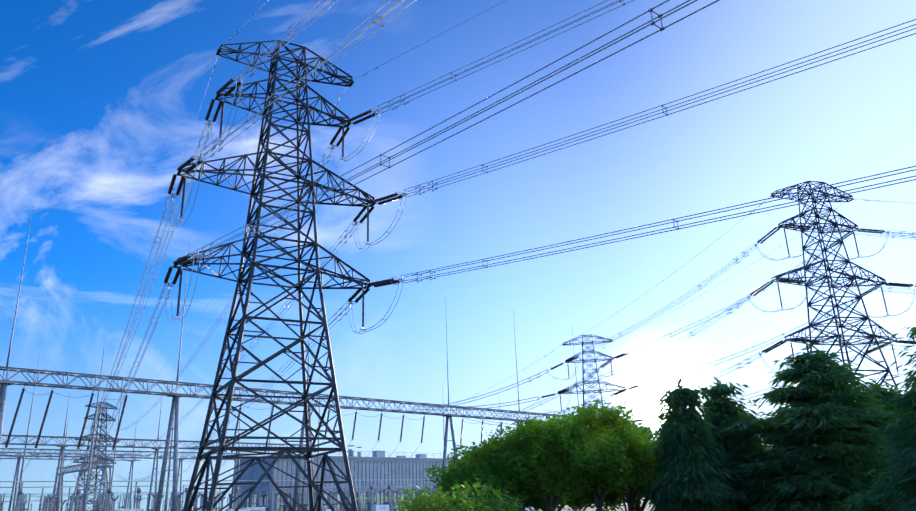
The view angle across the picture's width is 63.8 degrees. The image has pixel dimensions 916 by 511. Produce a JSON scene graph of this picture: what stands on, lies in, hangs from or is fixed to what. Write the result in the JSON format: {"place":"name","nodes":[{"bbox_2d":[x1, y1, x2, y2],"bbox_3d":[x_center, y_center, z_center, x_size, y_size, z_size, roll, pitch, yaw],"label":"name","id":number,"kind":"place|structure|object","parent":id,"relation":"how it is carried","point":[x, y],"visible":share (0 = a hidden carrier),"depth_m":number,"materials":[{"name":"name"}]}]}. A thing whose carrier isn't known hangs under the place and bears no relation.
{"place":"outdoors","nodes":[
{"label":"outdoors","id":0,"kind":"place"},
{"bbox_2d":[0,0,915,510],"label":"sky","id":1,"kind":"structure","parent":0,"point":[101,100],"materials":[{"name":"blue"}]},
{"bbox_2d":[534,499,654,510],"bbox_3d":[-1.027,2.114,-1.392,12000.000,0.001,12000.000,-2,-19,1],"label":"ground","id":2,"kind":"structure","parent":0,"point":[647,507],"depth_m":222.05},
{"bbox_2d":[0,417,140,510],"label":"gantry","id":3,"kind":"object","parent":2,"relation":"on","point":[131,465],"visible":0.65,"depth_m":147.25,"materials":[{"name":"metal"}]},
{"bbox_2d":[52,459,113,510],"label":"substation gantry","id":4,"kind":"object","parent":2,"relation":"on","point":[105,466],"visible":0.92,"depth_m":113.89,"materials":[{"name":"metal"}]},
{"bbox_2d":[68,402,119,510],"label":"tower","id":5,"kind":"structure","parent":2,"relation":"on","point":[106,419],"depth_m":306.18,"materials":[{"name":"metal"}]},
{"bbox_2d":[0,448,256,510],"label":"gantry","id":6,"kind":"object","parent":2,"relation":"on","point":[19,456],"visible":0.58,"depth_m":126.62,"materials":[{"name":"metal"}]},
{"bbox_2d":[0,394,317,510],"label":"gantry","id":7,"kind":"object","parent":2,"relation":"on","point":[61,454],"visible":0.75,"depth_m":110.82,"materials":[{"name":"metal"}]},
{"bbox_2d":[7,327,500,510],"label":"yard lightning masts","id":8,"kind":"object","parent":2,"relation":"on","point":[87,486],"visible":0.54,"depth_m":105.16,"materials":[{"name":"metal"}]},
{"bbox_2d":[0,442,540,510],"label":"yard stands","id":9,"kind":"object","parent":2,"relation":"on","point":[50,499],"visible":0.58,"depth_m":115.56,"materials":[{"name":"metal"}]},
{"bbox_2d":[0,205,578,510],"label":"gantry","id":10,"kind":"object","parent":2,"relation":"on","point":[4,383],"visible":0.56,"depth_m":95.54,"materials":[{"name":"metal"}]},
{"bbox_2d":[110,505,533,510],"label":"yard cabinets","id":11,"kind":"object","parent":2,"relation":"on","point":[379,507],"visible":0.44,"depth_m":108.68,"materials":[{"name":"paint"}]},
{"bbox_2d":[233,445,462,510],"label":"control building","id":12,"kind":"structure","parent":2,"relation":"on","point":[412,470],"depth_m":140.41,"materials":[{"name":"grey metal"}]},
{"bbox_2d":[393,477,523,510],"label":"shrub","id":13,"kind":"object","parent":2,"relation":"on","point":[427,501],"visible":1,"depth_m":24.43,"materials":[{"name":"green plant"}]},
{"bbox_2d":[424,450,528,509],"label":"broadleaf tree","id":14,"kind":"object","parent":2,"relation":"on","point":[468,470],"visible":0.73,"depth_m":37.39,"materials":[{"name":"green plant"}]},
{"bbox_2d":[73,0,915,510],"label":"tower","id":15,"kind":"structure","parent":2,"relation":"on","point":[223,438],"depth_m":54.10,"materials":[{"name":"metal"}]},
{"bbox_2d":[444,434,564,503],"bbox_3d":[2.642,12.929,40.395,6.960,6.105,6.630,-15,-23,34],"label":"broadleaf tree","id":16,"kind":"object","parent":2,"relation":"on","point":[475,454],"visible":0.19,"depth_m":39.33,"materials":[{"name":"green plant"}]},
{"bbox_2d":[416,334,645,510],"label":"tower","id":17,"kind":"structure","parent":2,"relation":"on","point":[567,390],"depth_m":118.63,"materials":[{"name":"metal"}]},
{"bbox_2d":[482,412,632,510],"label":"broadleaf tree","id":18,"kind":"object","parent":2,"relation":"on","point":[539,437],"visible":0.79,"depth_m":37.82,"materials":[{"name":"green plant"}]},
{"bbox_2d":[517,488,600,510],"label":"tree","id":19,"kind":"object","parent":2,"relation":"on","point":[537,502],"visible":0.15,"depth_m":49.70,"materials":[{"name":"green plant"}]},
{"bbox_2d":[552,400,660,510],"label":"broadleaf tree","id":20,"kind":"object","parent":2,"relation":"on","point":[606,420],"visible":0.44,"depth_m":39.88,"materials":[{"name":"green plant"}]},
{"bbox_2d":[595,479,654,510],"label":"tree","id":21,"kind":"object","parent":2,"relation":"on","point":[617,496],"visible":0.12,"depth_m":51.78,"materials":[{"name":"green plant"}]},
{"bbox_2d":[589,420,662,510],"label":"broadleaf tree","id":22,"kind":"object","parent":2,"relation":"on","point":[630,495],"depth_m":44.53,"materials":[{"name":"green plant"}]},
{"bbox_2d":[644,415,664,504],"bbox_3d":[13.980,13.065,44.707,5.090,8.086,5.328,-2,-19,1],"label":"spruce tree","id":23,"kind":"object","parent":2,"relation":"on","point":[657,436],"depth_m":45.82,"materials":[{"name":"green plant"}]},
{"bbox_2d":[636,378,749,510],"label":"spruce tree","id":24,"kind":"object","parent":2,"relation":"on","point":[693,471],"visible":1,"depth_m":38.74,"materials":[{"name":"green plant"}]},
{"bbox_2d":[692,377,770,510],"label":"spruce tree","id":25,"kind":"object","parent":2,"relation":"on","point":[727,410],"visible":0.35,"depth_m":41.34,"materials":[{"name":"green plant"}]},
{"bbox_2d":[569,181,915,417],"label":"tower","id":26,"kind":"structure","parent":2,"relation":"on","point":[872,337],"depth_m":88.51,"materials":[{"name":"metal"}]},
{"bbox_2d":[737,403,771,451],"bbox_3d":[17.430,13.067,44.229,5.070,8.148,5.398,-2,-19,1],"label":"spruce tree","id":27,"kind":"object","parent":2,"relation":"on","point":[752,416],"visible":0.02,"depth_m":44.04,"materials":[{"name":"green plant"}]},
{"bbox_2d":[718,339,914,510],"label":"spruce tree","id":28,"kind":"object","parent":2,"relation":"on","point":[825,452],"visible":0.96,"depth_m":36.53,"materials":[{"name":"green plant"}]},
{"bbox_2d":[839,325,915,510],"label":"conifer tree","id":29,"kind":"object","parent":2,"relation":"on","point":[906,467],"visible":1,"depth_m":25.18,"materials":[{"name":"green plant"}]},
{"bbox_2d":[851,377,915,509],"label":"conifer tree","id":30,"kind":"object","parent":2,"relation":"on","point":[888,394],"visible":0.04,"depth_m":41.38,"materials":[{"name":"green plant"}]},
{"bbox_2d":[877,384,915,411],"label":"tree","id":31,"kind":"object","parent":2,"relation":"on","point":[892,386],"visible":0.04,"depth_m":49.04,"materials":[{"name":"green plant"}]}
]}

